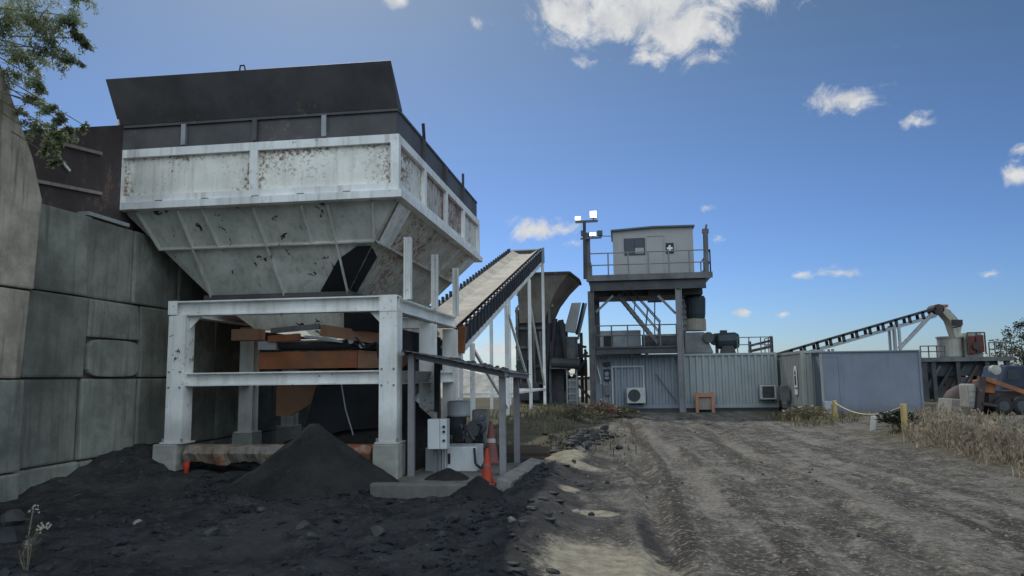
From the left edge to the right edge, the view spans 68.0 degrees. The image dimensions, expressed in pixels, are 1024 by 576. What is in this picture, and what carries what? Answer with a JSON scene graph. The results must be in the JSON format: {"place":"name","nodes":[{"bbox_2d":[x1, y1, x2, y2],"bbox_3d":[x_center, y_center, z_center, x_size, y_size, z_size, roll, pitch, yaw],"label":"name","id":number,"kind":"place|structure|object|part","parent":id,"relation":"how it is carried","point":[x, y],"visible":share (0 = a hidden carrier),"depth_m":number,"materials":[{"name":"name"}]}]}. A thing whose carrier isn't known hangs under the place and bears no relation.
{"place":"outdoors","nodes":[
{"label":"outdoors","id":0,"kind":"place"},
{"bbox_2d":[0,379,1023,575],"bbox_3d":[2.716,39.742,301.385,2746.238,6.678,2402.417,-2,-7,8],"label":"ground","id":1,"kind":"structure","parent":0,"point":[123,482],"depth_m":8.77,"materials":[{"name":"grey soil"}]},
{"bbox_2d":[0,526,25,544],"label":"rock","id":2,"kind":"object","parent":1,"relation":"on","point":[11,535],"visible":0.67,"depth_m":7.50,"materials":[{"name":"grey stone"}]},
{"bbox_2d":[0,509,25,526],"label":"rock","id":3,"kind":"object","parent":1,"relation":"on","point":[13,517],"visible":0.89,"depth_m":8.45,"materials":[{"name":"grey stone"}]},
{"bbox_2d":[0,65,41,501],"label":"wing wall","id":4,"kind":"structure","parent":1,"relation":"on","point":[20,202],"depth_m":10.24,"materials":[{"name":"concrete"}]},
{"bbox_2d":[21,537,43,547],"bbox_3d":[-4.617,2.463,7.313,0.181,0.123,0.136,1,-7,-18],"label":"rock","id":5,"kind":"object","parent":1,"relation":"on","point":[41,541],"visible":0.52,"depth_m":7.28,"materials":[{"name":"grey stone"}]},
{"bbox_2d":[18,504,50,570],"bbox_3d":[-4.098,2.158,6.473,0.280,0.600,0.226,-2,-7,8],"label":"flowering weed","id":6,"kind":"object","parent":1,"relation":"on","point":[28,556],"visible":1,"depth_m":6.47,"materials":[{"name":"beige plant"}]},
{"bbox_2d":[132,519,141,525],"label":"rock","id":7,"kind":"object","parent":1,"relation":"on","point":[136,521],"visible":0.61,"depth_m":8.42,"materials":[{"name":"grey stone"}]},
{"bbox_2d":[0,204,315,494],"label":"retaining wall","id":8,"kind":"structure","parent":1,"relation":"on","point":[94,364],"depth_m":12.20,"materials":[{"name":"concrete"}]},
{"bbox_2d":[23,125,146,234],"bbox_3d":[-6.768,-1.977,12.505,0.400,1.820,4.800,-2,-7,8],"label":"guide panel","id":9,"kind":"object","parent":8,"relation":"on","point":[85,179],"visible":0.51,"depth_m":12.19,"materials":[{"name":"brown metal"}]},
{"bbox_2d":[152,443,189,470],"bbox_3d":[-5.696,3.062,12.662,0.420,0.920,0.440,-2,-7,8],"label":"concrete footing","id":10,"kind":"object","parent":1,"relation":"on","point":[169,456],"visible":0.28,"depth_m":12.49,"materials":[{"name":"grey concrete"}]},
{"bbox_2d":[159,237,458,443],"bbox_3d":[-3.495,1.077,14.803,4.090,3.455,4.750,-2,-7,8],"label":"support frame","id":11,"kind":"object","parent":10,"relation":"on","point":[389,376],"visible":0.9,"depth_m":12.76,"materials":[{"name":"paint"}]},
{"bbox_2d":[106,60,482,338],"bbox_3d":[-3.870,-1.101,16.067,5.200,4.397,7.586,-2,-7,8],"label":"feed hopper","id":12,"kind":"object","parent":11,"relation":"on","point":[333,180],"visible":0.9,"depth_m":12.98,"materials":[{"name":"white paint"}]},
{"bbox_2d":[231,324,440,434],"bbox_3d":[-3.321,1.812,15.166,2.950,1.944,3.920,-2,-7,8],"label":"belt feeder","id":13,"kind":"object","parent":12,"relation":"hanging from","point":[291,400],"visible":0.92,"depth_m":13.54,"materials":[{"name":"orange paint"}]},
{"bbox_2d":[183,462,189,472],"bbox_3d":[-5.322,2.942,12.387,0.110,0.190,0.105,-2,-7,8],"label":"pipe cap","id":14,"kind":"object","parent":1,"relation":"on","point":[186,465],"visible":1,"depth_m":12.35,"materials":[{"name":"red plastic"}]},
{"bbox_2d":[202,527,219,536],"bbox_3d":[-3.055,2.483,7.701,0.145,0.109,0.154,-2,-7,8],"label":"rock","id":15,"kind":"object","parent":1,"relation":"on","point":[212,531],"visible":0.95,"depth_m":7.66,"materials":[{"name":"grey stone"}]},
{"bbox_2d":[232,432,261,443],"bbox_3d":[-5.268,3.337,15.049,0.420,0.920,0.440,-2,-7,8],"label":"concrete footing","id":16,"kind":"object","parent":1,"relation":"on","point":[247,438],"visible":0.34,"depth_m":14.89,"materials":[{"name":"grey concrete"}]},
{"bbox_2d":[256,506,266,512],"bbox_3d":[-2.955,2.622,8.945,0.119,0.092,0.090,4,-8,-33],"label":"rock","id":17,"kind":"object","parent":1,"relation":"on","point":[260,509],"visible":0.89,"depth_m":8.92,"materials":[{"name":"grey stone"}]},
{"bbox_2d":[235,439,291,465],"bbox_3d":[-3.846,3.115,14.706,3.339,0.692,3.442,6,-9,-43],"label":"spoil pile","id":18,"kind":"object","parent":1,"relation":"on","point":[256,464],"visible":0.02,"depth_m":13.71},
{"bbox_2d":[182,444,373,465],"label":"ground beam","id":19,"kind":"structure","parent":1,"relation":"on","point":[224,454],"depth_m":12.40,"materials":[{"name":"concrete"}]},
{"bbox_2d":[276,426,301,443],"bbox_3d":[-4.991,3.557,16.947,0.420,0.920,0.440,-2,-7,8],"label":"concrete footing","id":20,"kind":"object","parent":1,"relation":"on","point":[284,434],"visible":0.32,"depth_m":16.77,"materials":[{"name":"grey concrete"}]},
{"bbox_2d":[294,520,309,530],"bbox_3d":[-2.212,2.514,7.973,0.150,0.139,0.181,4,-8,-35],"label":"rock","id":21,"kind":"object","parent":1,"relation":"on","point":[303,524],"visible":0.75,"depth_m":7.93,"materials":[{"name":"grey stone"}]},
{"bbox_2d":[218,423,399,501],"bbox_3d":[-2.955,2.542,11.265,2.712,1.032,2.714,-4,-8,29],"label":"spoil pile","id":22,"kind":"object","parent":1,"relation":"on","point":[314,459],"visible":0.91,"depth_m":10.69,"materials":[{"name":"black gravel"}]},
{"bbox_2d":[306,531,316,539],"bbox_3d":[-1.983,2.451,7.473,0.106,0.097,0.116,5,-9,-42],"label":"rock","id":23,"kind":"object","parent":1,"relation":"on","point":[310,535],"visible":0.97,"depth_m":7.44,"materials":[{"name":"grey stone"}]},
{"bbox_2d":[0,427,626,575],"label":"clods","id":24,"kind":"object","parent":1,"relation":"on","point":[117,540],"visible":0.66,"depth_m":7.97,"materials":[{"name":"black soil"}]},
{"bbox_2d":[315,305,429,395],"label":"wall","id":25,"kind":"structure","parent":1,"relation":"on","point":[416,390],"depth_m":20.39,"materials":[{"name":"concrete"}]},
{"bbox_2d":[369,525,386,535],"bbox_3d":[-1.349,2.447,7.632,0.183,0.124,0.129,-5,-8,32],"label":"rock","id":26,"kind":"object","parent":1,"relation":"on","point":[376,530],"visible":0.97,"depth_m":7.58,"materials":[{"name":"grey stone"}]},
{"bbox_2d":[332,390,431,470],"bbox_3d":[-2.370,2.604,14.509,3.818,1.648,3.818,-4,-8,27],"label":"spoil pile","id":27,"kind":"object","parent":1,"relation":"on","point":[370,436],"visible":0.18,"depth_m":13.63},
{"bbox_2d":[373,442,404,478],"bbox_3d":[-1.965,2.951,12.131,0.420,0.920,0.440,-2,-7,8],"label":"concrete footing","id":28,"kind":"object","parent":1,"relation":"on","point":[389,459],"visible":0.37,"depth_m":11.95,"materials":[{"name":"grey concrete"}]},
{"bbox_2d":[304,247,545,433],"bbox_3d":[-1.133,0.677,24.389,1.794,7.521,21.473,-2,-7,10],"label":"inclined conveyor","id":29,"kind":"object","parent":1,"relation":"on","point":[488,293],"visible":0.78,"depth_m":23.30,"materials":[{"name":"grey metal"}]},
{"bbox_2d":[370,482,491,498],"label":"front kerb","id":30,"kind":"structure","parent":1,"relation":"on","point":[404,490],"depth_m":10.22,"materials":[{"name":"concrete"}]},
{"bbox_2d":[438,530,445,536],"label":"rock","id":31,"kind":"object","parent":1,"relation":"on","point":[442,532],"visible":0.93,"depth_m":7.40,"materials":[{"name":"grey stone"}]},
{"bbox_2d":[424,468,468,480],"bbox_3d":[-1.004,2.948,11.783,1.111,0.300,1.019,-2,-7,8],"label":"spoil pile","id":32,"kind":"object","parent":1,"relation":"on","point":[447,474],"visible":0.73,"depth_m":11.59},
{"bbox_2d":[397,463,521,491],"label":"concrete slab","id":33,"kind":"structure","parent":1,"relation":"on","point":[421,474],"depth_m":12.17,"materials":[{"name":"grey concrete"}]},
{"bbox_2d":[426,443,485,470],"bbox_3d":[-0.893,2.877,12.882,1.052,0.403,0.772,-2,-7,8],"label":"pump cabinet","id":34,"kind":"object","parent":33,"relation":"on","point":[464,456],"visible":0.7,"depth_m":12.63,"materials":[{"name":"white metal"}]},
{"bbox_2d":[447,400,489,446],"bbox_3d":[-0.865,2.668,14.208,0.823,1.129,0.904,-2,-7,8],"label":"pump set","id":35,"kind":"object","parent":34,"relation":"on","point":[475,428],"visible":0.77,"depth_m":13.93,"materials":[{"name":"black metal"}]},
{"bbox_2d":[482,448,496,485],"bbox_3d":[-0.360,2.589,10.993,0.253,0.520,0.253,-2,-7,8],"label":"traffic cone","id":36,"kind":"object","parent":33,"relation":"on","point":[487,474],"visible":0.71,"depth_m":10.94,"materials":[{"name":"orange plastic"}]},
{"bbox_2d":[486,421,499,464],"bbox_3d":[-0.377,2.783,13.668,0.369,0.760,0.369,-2,-7,8],"label":"traffic cone","id":37,"kind":"object","parent":33,"relation":"on","point":[491,446],"visible":0.7,"depth_m":13.59,"materials":[{"name":"orange plastic"}]},
{"bbox_2d":[441,368,479,385],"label":"spoil mound","id":38,"kind":"object","parent":1,"relation":"on","point":[466,374],"visible":0.04,"depth_m":69.12,"materials":[{"name":"soil"}]},
{"bbox_2d":[401,350,530,475],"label":"open shed","id":39,"kind":"structure","parent":1,"relation":"on","point":[436,360],"depth_m":12.20,"materials":[{"name":"black metal"}]},
{"bbox_2d":[428,364,449,472],"bbox_3d":[-1.199,2.111,12.486,0.319,1.851,0.348,-2,-7,8],"label":"switch box","id":40,"kind":"object","parent":39,"relation":"attached to","point":[439,433],"visible":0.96,"depth_m":12.33,"materials":[{"name":"white metal"}]},
{"bbox_2d":[428,418,441,448],"bbox_3d":[-1.259,2.387,12.429,0.200,0.482,0.220,-2,-7,8],"label":"door","id":41,"kind":"structure","parent":40,"relation":"in","point":[433,423],"depth_m":12.32,"materials":[{"name":"white metal"}]},
{"bbox_2d":[449,357,526,372],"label":"spilled gravel","id":42,"kind":"structure","parent":39,"relation":"on","point":[488,365],"depth_m":13.03,"materials":[{"name":"grey gravel"}]},
{"bbox_2d":[450,476,503,499],"bbox_3d":[-0.480,2.712,10.193,0.986,0.372,1.012,-2,-7,8],"label":"spoil pile","id":43,"kind":"object","parent":1,"relation":"on","point":[481,487],"visible":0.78,"depth_m":9.99,"materials":[{"name":"black gravel"}]},
{"bbox_2d":[508,516,515,521],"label":"rock","id":44,"kind":"object","parent":1,"relation":"on","point":[511,519],"visible":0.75,"depth_m":7.56,"materials":[{"name":"grey stone"}]},
{"bbox_2d":[497,468,528,490],"bbox_3d":[0.022,2.936,11.253,0.230,0.394,1.316,-2,-7,12],"label":"kerb piece","id":45,"kind":"object","parent":1,"relation":"on","point":[507,480],"visible":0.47,"depth_m":10.92,"materials":[{"name":"grey concrete"}]},
{"bbox_2d":[441,370,589,397],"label":"spoil mound","id":46,"kind":"object","parent":1,"relation":"on","point":[482,383],"visible":0.16,"depth_m":55.42,"materials":[{"name":"grey gravel"}]},
{"bbox_2d":[498,456,544,459],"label":"timber beam","id":47,"kind":"structure","parent":1,"relation":"on","point":[512,458],"depth_m":14.25,"materials":[{"name":"wood"}]},
{"bbox_2d":[496,445,549,456],"bbox_3d":[0.142,3.187,14.716,1.172,0.300,0.280,-1,-7,-2],"label":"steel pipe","id":48,"kind":"object","parent":1,"relation":"on","point":[534,450],"visible":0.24,"depth_m":14.60,"materials":[{"name":"metal"}]},
{"bbox_2d":[517,458,543,470],"bbox_3d":[0.312,3.097,12.652,0.228,0.393,1.446,-2,-7,12],"label":"kerb piece","id":49,"kind":"object","parent":1,"relation":"on","point":[529,464],"visible":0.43,"depth_m":12.54,"materials":[{"name":"grey concrete"}]},
{"bbox_2d":[515,271,589,404],"bbox_3d":[2.048,2.529,36.795,3.544,6.310,3.390,-2,-7,8],"label":"crusher bin","id":50,"kind":"object","parent":1,"relation":"on","point":[564,353],"visible":0.86,"depth_m":35.87,"materials":[{"name":"grey metal"}]},
{"bbox_2d":[548,434,558,440],"bbox_3d":[1.023,3.714,18.559,0.311,0.269,0.293,-2,-7,8],"label":"rock","id":51,"kind":"object","parent":1,"relation":"on","point":[552,436],"visible":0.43,"depth_m":18.50,"materials":[{"name":"grey stone"}]},
{"bbox_2d":[566,435,582,441],"bbox_3d":[1.417,3.496,17.417,0.410,0.217,0.385,-2,-7,8],"label":"rock","id":52,"kind":"object","parent":1,"relation":"on","point":[579,438],"visible":0.47,"depth_m":17.34,"materials":[{"name":"grey stone"}]},
{"bbox_2d":[565,302,587,402],"bbox_3d":[3.224,3.156,37.660,1.223,5.036,2.011,-2,-7,8],"label":"transfer conveyor","id":53,"kind":"object","parent":1,"relation":"on","point":[571,325],"visible":0.68,"depth_m":37.97,"materials":[{"name":"black metal"}]},
{"bbox_2d":[555,406,603,420],"bbox_3d":[2.253,4.275,25.813,1.741,0.559,1.724,-2,-7,8],"label":"weed bush","id":54,"kind":"object","parent":1,"relation":"on","point":[579,413],"visible":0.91,"depth_m":25.60,"materials":[{"name":"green plant"}]},
{"bbox_2d":[576,446,585,452],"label":"rock","id":55,"kind":"object","parent":1,"relation":"on","point":[580,448],"visible":0.64,"depth_m":15.09,"materials":[{"name":"grey stone"}]},
{"bbox_2d":[586,429,595,434],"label":"rock","id":56,"kind":"object","parent":1,"relation":"on","point":[591,432],"visible":0.52,"depth_m":19.02,"materials":[{"name":"grey stone"}]},
{"bbox_2d":[582,399,620,418],"bbox_3d":[3.365,4.579,28.569,1.542,0.765,1.411,-2,-7,8],"label":"weed bush","id":57,"kind":"object","parent":1,"relation":"on","point":[607,411],"visible":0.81,"depth_m":28.37,"materials":[{"name":"red plant"}]},
{"bbox_2d":[600,424,608,429],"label":"rock","id":58,"kind":"object","parent":1,"relation":"on","point":[605,427],"visible":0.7,"depth_m":22.83,"materials":[{"name":"grey stone"}]},
{"bbox_2d":[610,405,639,416],"bbox_3d":[4.299,4.789,29.429,1.353,0.502,1.345,-2,-7,8],"label":"weed bush","id":59,"kind":"object","parent":1,"relation":"on","point":[624,410],"visible":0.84,"depth_m":29.27,"materials":[{"name":"green plant"}]},
{"bbox_2d":[595,354,679,411],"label":"container shed","id":60,"kind":"structure","parent":1,"relation":"on","point":[655,376],"depth_m":33.45,"materials":[{"name":"grey metal"}]},
{"bbox_2d":[603,362,610,395],"bbox_3d":[4.212,4.021,33.581,0.334,1.467,0.040,-2,-7,8],"label":"notice","id":61,"kind":"object","parent":60,"relation":"attached to","point":[607,378],"visible":1,"depth_m":33.57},
{"bbox_2d":[627,388,645,404],"bbox_3d":[5.426,4.736,33.159,0.804,0.750,0.389,-2,-7,8],"label":"air conditioner","id":62,"kind":"object","parent":60,"relation":"attached to","point":[635,395],"visible":1,"depth_m":32.99,"materials":[{"name":"white metal"}]},
{"bbox_2d":[600,330,675,354],"bbox_3d":[6.004,2.567,35.431,3.734,1.152,1.030,-2,-7,8],"label":"tank housing","id":63,"kind":"object","parent":60,"relation":"on","point":[666,340],"visible":0.56,"depth_m":35.11,"materials":[{"name":"grey metal"}]},
{"bbox_2d":[695,392,714,412],"bbox_3d":[8.323,4.948,32.722,0.801,0.895,0.150,-2,-7,8],"label":"steel stand","id":64,"kind":"object","parent":1,"relation":"on","point":[704,401],"visible":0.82,"depth_m":32.72,"materials":[{"name":"orange paint"}]},
{"bbox_2d":[684,352,778,411],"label":"container shed","id":65,"kind":"structure","parent":1,"relation":"on","point":[732,381],"depth_m":32.98,"materials":[{"name":"grey metal"}]},
{"bbox_2d":[682,295,713,353],"bbox_3d":[8.332,1.662,34.367,1.385,2.626,1.440,-2,-7,8],"label":"mixer","id":66,"kind":"object","parent":65,"relation":"on","point":[693,312],"visible":0.9,"depth_m":33.97,"materials":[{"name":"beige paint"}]},
{"bbox_2d":[710,330,739,352],"bbox_3d":[9.478,2.413,33.839,1.270,1.052,0.760,-2,-7,8],"label":"drive motor","id":67,"kind":"object","parent":65,"relation":"on","point":[723,341],"visible":0.94,"depth_m":33.53,"materials":[{"name":"black metal"}]},
{"bbox_2d":[737,336,773,352],"bbox_3d":[10.770,2.578,34.114,1.538,0.720,1.893,-2,-7,8],"label":"railing","id":68,"kind":"object","parent":65,"relation":"on","point":[761,348],"visible":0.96,"depth_m":33.20,"materials":[{"name":"grey metal"}]},
{"bbox_2d":[759,385,776,400],"bbox_3d":[10.948,4.504,32.483,0.680,0.682,0.389,-2,-7,8],"label":"air conditioner","id":69,"kind":"object","parent":65,"relation":"attached to","point":[767,392],"visible":1,"depth_m":32.32,"materials":[{"name":"white metal"}]},
{"bbox_2d":[466,401,1023,455],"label":"weeds","id":70,"kind":"object","parent":1,"relation":"on","point":[840,416],"visible":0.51,"depth_m":23.02,"materials":[{"name":"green plant"}]},
{"bbox_2d":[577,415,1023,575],"bbox_3d":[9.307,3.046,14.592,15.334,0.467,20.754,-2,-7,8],"label":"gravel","id":71,"kind":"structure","parent":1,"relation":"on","point":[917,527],"depth_m":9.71,"materials":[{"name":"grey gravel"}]},
{"bbox_2d":[777,350,824,415],"bbox_3d":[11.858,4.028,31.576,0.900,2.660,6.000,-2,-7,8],"label":"container shed","id":72,"kind":"structure","parent":1,"relation":"on","point":[801,361],"depth_m":29.41,"materials":[{"name":"grey metal"}]},
{"bbox_2d":[778,385,789,400],"bbox_3d":[11.143,4.296,31.039,0.340,0.620,0.600,-2,-7,8],"label":"meter box","id":73,"kind":"object","parent":72,"relation":"attached to","point":[784,392],"visible":1,"depth_m":30.76,"materials":[{"name":"grey metal"}]},
{"bbox_2d":[793,366,797,394],"bbox_3d":[11.121,3.612,29.748,0.028,1.117,0.520,-2,-7,8],"label":"hanging notice","id":74,"kind":"object","parent":72,"relation":"attached to","point":[795,380],"visible":1,"depth_m":29.68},
{"bbox_2d":[781,404,832,418],"bbox_3d":[9.772,4.097,25.084,1.703,0.533,1.730,-2,-7,8],"label":"weed bush","id":75,"kind":"object","parent":1,"relation":"on","point":[800,411],"visible":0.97,"depth_m":24.88,"materials":[{"name":"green plant"}]},
{"bbox_2d":[823,401,831,415],"bbox_3d":[11.438,4.379,27.401,0.280,0.578,0.250,-2,-7,8],"label":"tap box","id":76,"kind":"object","parent":1,"relation":"on","point":[827,405],"visible":0.4,"depth_m":27.30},
{"bbox_2d":[832,400,837,417],"bbox_3d":[10.220,3.914,23.996,0.150,0.700,0.150,-2,-7,8],"label":"bollard","id":77,"kind":"object","parent":1,"relation":"on","point":[834,407],"visible":0.55,"depth_m":23.96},
{"bbox_2d":[812,350,924,414],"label":"shipping container","id":78,"kind":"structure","parent":1,"relation":"on","point":[874,381],"depth_m":27.52,"materials":[{"name":"grey metal"}]},
{"bbox_2d":[777,304,962,353],"bbox_3d":[18.717,3.505,40.005,9.293,5.086,0.980,-2,-7,8],"label":"radial conveyor","id":79,"kind":"object","parent":1,"relation":"on","point":[952,323],"visible":0.77,"depth_m":39.58,"materials":[{"name":"black metal"}]},
{"bbox_2d":[870,416,876,430],"bbox_3d":[9.151,3.472,19.218,0.202,0.460,0.150,-2,-7,8],"label":"bollard","id":80,"kind":"object","parent":1,"relation":"on","point":[872,424],"visible":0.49,"depth_m":19.17,"materials":[{"name":"white concrete"}]},
{"bbox_2d":[874,409,919,427],"bbox_3d":[9.287,3.124,18.192,0.997,0.491,0.983,1,-7,-18],"label":"weed bush","id":81,"kind":"object","parent":1,"relation":"on","point":[890,417],"visible":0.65,"depth_m":18.06,"materials":[{"name":"green plant"}]},
{"bbox_2d":[900,404,908,432],"bbox_3d":[9.102,3.069,17.594,0.150,0.760,0.150,-2,-7,8],"label":"bollard","id":82,"kind":"object","parent":1,"relation":"on","point":[903,412],"visible":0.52,"depth_m":17.56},
{"bbox_2d":[835,402,899,414],"bbox_3d":[9.659,3.293,20.818,0.036,0.378,6.557,-2,-7,10],"label":"rope","id":83,"kind":"object","parent":82,"relation":"hanging from","point":[862,413],"visible":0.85,"depth_m":21.11,"materials":[{"name":"beige fabric"}]},
{"bbox_2d":[885,403,1023,477],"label":"dry grass","id":84,"kind":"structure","parent":1,"relation":"on","point":[928,423],"depth_m":14.79,"materials":[{"name":"beige plant"}]},
{"bbox_2d":[937,398,972,413],"bbox_3d":[17.171,4.598,29.464,0.793,0.619,1.300,-2,-7,8],"label":"concrete slab","id":85,"kind":"object","parent":1,"relation":"on","point":[948,402],"depth_m":28.98,"materials":[{"name":"grey concrete"}]},
{"bbox_2d":[943,385,977,411],"bbox_3d":[18.304,4.518,30.885,1.700,1.150,1.700,-2,-7,8],"label":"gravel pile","id":86,"kind":"object","parent":1,"relation":"on","point":[952,393],"visible":0.27,"depth_m":30.68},
{"bbox_2d":[919,332,1013,401],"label":"screening plant","id":87,"kind":"object","parent":1,"relation":"on","point":[957,361],"visible":0.56,"depth_m":40.61,"materials":[{"name":"beige paint"}]},
{"bbox_2d":[959,376,1023,414],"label":"compact loader","id":88,"kind":"object","parent":1,"relation":"on","point":[981,393],"visible":0.97,"depth_m":27.19,"materials":[{"name":"orange metal"}]},
{"bbox_2d":[982,365,1023,389],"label":"truck","id":89,"kind":"object","parent":1,"relation":"on","point":[1012,375],"visible":0.43,"depth_m":31.17,"materials":[{"name":"blue paint"}]},
{"bbox_3d":[20.617,3.575,31.157,0.450,0.424,0.013,-2,-7,8],"label":"side window","id":90,"kind":"part","parent":89,"relation":"part of","materials":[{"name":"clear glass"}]},
{"bbox_2d":[983,318,1023,364],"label":"tree","id":91,"kind":"object","parent":1,"relation":"on","point":[1020,353],"visible":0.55,"depth_m":47.70,"materials":[{"name":"green plant"}]},
{"bbox_2d":[0,0,1023,376],"label":"sky","id":92,"kind":"structure","parent":0,"point":[847,165],"materials":[{"name":"blue"}]},
{"bbox_2d":[575,219,712,412],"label":"control tower","id":93,"kind":"structure","parent":0,"point":[649,287],"depth_m":33.32,"materials":[{"name":"grey metal"}]},
{"bbox_2d":[590,211,596,219],"bbox_3d":[3.634,-3.226,33.871,0.300,0.412,0.172,-2,-7,8],"label":"flood lamp","id":94,"kind":"object","parent":93,"relation":"on","point":[593,215],"visible":1,"depth_m":33.79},
{"bbox_2d":[597,230,602,236],"bbox_3d":[3.904,-2.393,33.736,0.240,0.324,0.172,-2,-7,8],"label":"flood lamp","id":95,"kind":"object","parent":93,"relation":"attached to","point":[599,233],"visible":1,"depth_m":33.66,"materials":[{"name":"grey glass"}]},
{"bbox_2d":[611,225,694,274],"bbox_3d":[6.540,-1.474,35.453,3.735,2.351,2.850,-2,-7,8],"label":"control cabin","id":96,"kind":"object","parent":93,"relation":"on","point":[661,238],"visible":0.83,"depth_m":34.21,"materials":[{"name":"grey metal"}]},
{"bbox_2d":[624,238,644,254],"bbox_3d":[5.546,-1.873,34.324,0.930,0.767,0.044,-2,-7,8],"label":"window frame","id":97,"kind":"structure","parent":96,"relation":"in","point":[630,244],"depth_m":34.31,"materials":[{"name":"grey metal"}]},
{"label":"embankment","id":98,"kind":"structure","parent":0,"visible":0},
{"bbox_2d":[0,0,102,168],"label":"overhanging tree","id":99,"kind":"object","parent":98,"relation":"on","point":[29,19],"visible":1,"depth_m":9.90,"materials":[{"name":"green plant"}]}
]}

